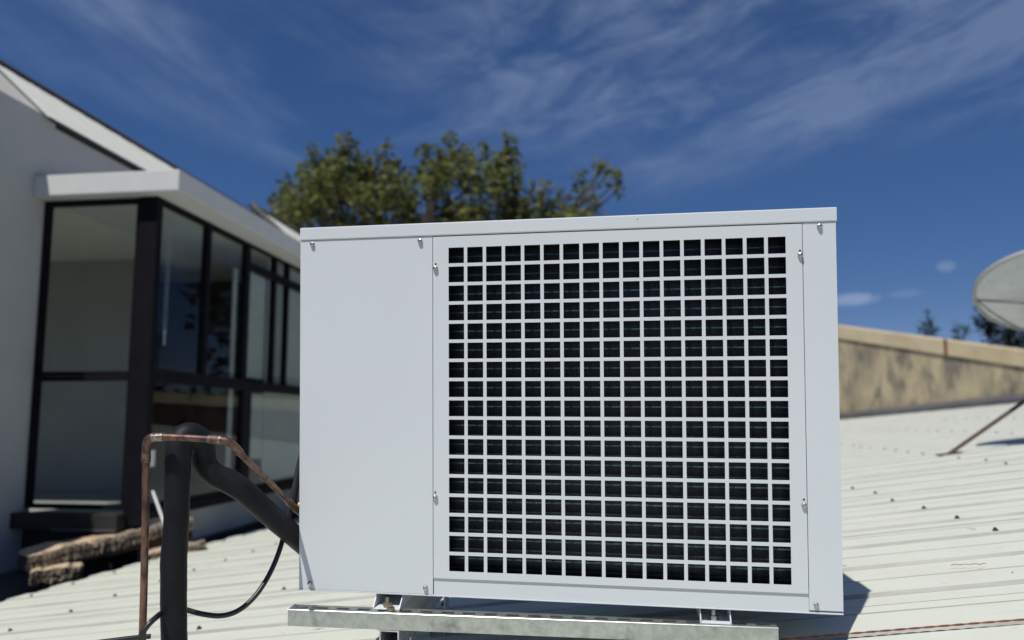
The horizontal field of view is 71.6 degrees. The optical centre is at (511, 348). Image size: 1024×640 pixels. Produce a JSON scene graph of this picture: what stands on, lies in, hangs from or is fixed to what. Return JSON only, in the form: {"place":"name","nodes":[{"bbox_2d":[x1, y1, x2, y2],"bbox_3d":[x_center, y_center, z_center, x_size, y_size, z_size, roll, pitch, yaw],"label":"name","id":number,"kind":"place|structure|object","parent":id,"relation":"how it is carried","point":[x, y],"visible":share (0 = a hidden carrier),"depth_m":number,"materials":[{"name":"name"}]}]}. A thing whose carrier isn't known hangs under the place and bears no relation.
{"place":"outdoors","nodes":[
{"label":"outdoors","id":0,"kind":"place"},
{"bbox_2d":[0,403,1023,639],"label":"metal roof","id":1,"kind":"structure","parent":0,"point":[899,571],"depth_m":2.53,"materials":[{"name":"paint"}]},
{"bbox_2d":[100,634,150,639],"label":"black conduit","id":2,"kind":"object","parent":1,"relation":"on","point":[135,637],"visible":0.84,"depth_m":1.38,"materials":[{"name":"rubber"}]},
{"bbox_2d":[152,491,162,522],"bbox_3d":[-2.359,1.071,4.750,0.018,0.217,0.374,5,-8,-40],"label":"stay pipe","id":3,"kind":"object","parent":1,"relation":"on","point":[157,504],"visible":0.65,"depth_m":4.77,"materials":[{"name":"grey plastic"}]},
{"bbox_2d":[148,540,205,560],"bbox_3d":[-2.330,1.388,4.901,0.395,0.113,0.211,3,-7,-30],"label":"fibre slab","id":4,"kind":"object","parent":1,"relation":"on","point":[154,553],"depth_m":4.89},
{"bbox_2d":[16,441,1020,637],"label":"roof litter","id":5,"kind":"object","parent":1,"relation":"on","point":[843,565],"visible":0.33,"depth_m":2.21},
{"bbox_2d":[288,595,778,639],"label":"support frame","id":6,"kind":"object","parent":1,"relation":"on","point":[411,617],"visible":0.59,"depth_m":1.43,"materials":[{"name":"grey metal"}]},
{"bbox_2d":[298,207,843,624],"bbox_3d":[0.109,0.142,1.667,1.122,0.806,0.480,-1,-2,9],"label":"air unit","id":7,"kind":"object","parent":6,"relation":"on","point":[639,410],"visible":0.99,"depth_m":1.46,"materials":[{"name":"metal"}]},
{"bbox_2d":[137,452,299,639],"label":"black cable","id":8,"kind":"object","parent":7,"relation":"hanging from","point":[158,615],"visible":0.77,"depth_m":1.45,"materials":[{"name":"rubber"}]},
{"bbox_2d":[139,432,298,639],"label":"copper pipe","id":9,"kind":"object","parent":7,"relation":"attached to","point":[233,445],"visible":0.98,"depth_m":1.31,"materials":[{"name":"brown metal"}]},
{"bbox_2d":[160,422,298,639],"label":"insulated pipe","id":10,"kind":"object","parent":7,"relation":"attached to","point":[254,500],"visible":0.92,"depth_m":1.34,"materials":[{"name":"plastic"}]},
{"bbox_2d":[292,473,299,511],"bbox_3d":[-0.478,0.296,1.607,0.009,0.142,0.042,-3,-7,27],"label":"signal cable","id":11,"kind":"object","parent":7,"relation":"attached to","point":[296,494],"visible":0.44,"depth_m":1.59,"materials":[{"name":"rubber"}]},
{"bbox_2d":[779,619,1023,639],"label":"twisted wire","id":12,"kind":"object","parent":1,"relation":"on","point":[911,628],"visible":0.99,"depth_m":1.36,"materials":[{"name":"grey metal"}]},
{"bbox_2d":[838,325,1023,472],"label":"parapet wall","id":13,"kind":"structure","parent":1,"relation":"on","point":[883,373],"depth_m":12.47,"materials":[{"name":"paint"}]},
{"bbox_2d":[935,250,1023,454],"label":"satellite dish","id":14,"kind":"object","parent":1,"relation":"on","point":[998,292],"visible":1,"depth_m":4.46,"materials":[{"name":"paint"}]},
{"bbox_2d":[0,0,1023,347],"label":"sky","id":15,"kind":"structure","parent":0,"point":[905,118],"materials":[{"name":"blue"}]},
{"label":"ground","id":16,"kind":"structure","parent":0,"visible":0},
{"bbox_2d":[0,59,300,601],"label":"glass bay house","id":17,"kind":"structure","parent":16,"relation":"on","point":[145,291],"depth_m":6.33,"materials":[{"name":"white paint"}]},
{"bbox_2d":[29,562,82,585],"bbox_3d":[-2.819,1.390,4.403,0.273,0.100,0.252,3,-7,-29],"label":"fibre slab","id":18,"kind":"object","parent":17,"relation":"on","point":[59,572],"depth_m":4.34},
{"bbox_2d":[24,376,129,509],"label":"window","id":19,"kind":"structure","parent":17,"relation":"in","point":[37,381],"depth_m":5.18,"materials":[{"name":"black metal"}]},
{"bbox_2d":[33,198,139,376],"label":"window","id":20,"kind":"structure","parent":17,"relation":"in","point":[49,205],"depth_m":5.31,"materials":[{"name":"black metal"}]},
{"bbox_2d":[18,517,193,571],"bbox_3d":[-2.736,1.304,4.831,0.366,0.219,1.031,-5,-8,39],"label":"fibre slab","id":21,"kind":"object","parent":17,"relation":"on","point":[45,554],"depth_m":4.64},
{"bbox_2d":[152,198,210,377],"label":"window","id":22,"kind":"structure","parent":17,"relation":"in","point":[202,323],"depth_m":5.83,"materials":[{"name":"black metal"}]},
{"bbox_2d":[149,377,244,508],"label":"window","id":23,"kind":"structure","parent":17,"relation":"in","point":[241,389],"depth_m":6.02,"materials":[{"name":"black metal"}]},
{"bbox_2d":[203,223,248,382],"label":"window","id":24,"kind":"structure","parent":17,"relation":"in","point":[245,245],"depth_m":6.49,"materials":[{"name":"black metal"}]},
{"bbox_2d":[245,267,275,385],"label":"window","id":25,"kind":"structure","parent":17,"relation":"in","point":[270,355],"depth_m":7.07,"materials":[{"name":"black metal"}]},
{"bbox_2d":[250,244,276,274],"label":"window","id":26,"kind":"structure","parent":17,"relation":"in","point":[273,269],"depth_m":7.02,"materials":[{"name":"black metal"}]},
{"bbox_2d":[247,387,299,487],"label":"window","id":27,"kind":"structure","parent":17,"relation":"in","point":[260,485],"depth_m":6.90,"materials":[{"name":"black metal"}]},
{"bbox_2d":[273,278,288,386],"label":"window","id":28,"kind":"structure","parent":17,"relation":"in","point":[285,285],"depth_m":7.37,"materials":[{"name":"black metal"}]},
{"bbox_2d":[276,257,289,280],"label":"window","id":29,"kind":"structure","parent":17,"relation":"in","point":[285,276],"depth_m":7.44,"materials":[{"name":"black metal"}]},
{"bbox_2d":[285,284,299,388],"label":"window","id":30,"kind":"structure","parent":17,"relation":"in","point":[291,287],"depth_m":7.43,"materials":[{"name":"black metal"}]},
{"bbox_2d":[289,264,299,285],"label":"window","id":31,"kind":"structure","parent":17,"relation":"in","point":[290,265],"depth_m":7.60,"materials":[{"name":"black metal"}]},
{"bbox_2d":[266,130,629,231],"bbox_3d":[-1.973,0.146,17.689,9.718,11.393,5.296,0,-6,0],"label":"leafy tree","id":32,"kind":"object","parent":16,"relation":"on","point":[355,188],"visible":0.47,"depth_m":16.87,"materials":[{"name":"green plant"}]},
{"bbox_2d":[914,310,974,340],"bbox_3d":[15.774,2.597,25.668,2.213,8.148,0.728,0,-6,0],"label":"tree","id":33,"kind":"object","parent":16,"relation":"on","point":[927,331],"visible":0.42,"depth_m":25.97,"materials":[{"name":"green plant"}]},
{"bbox_2d":[968,299,1023,348],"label":"dark tree","id":34,"kind":"object","parent":16,"relation":"on","point":[989,329],"visible":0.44,"depth_m":23.95,"materials":[{"name":"green plant"}]}
]}

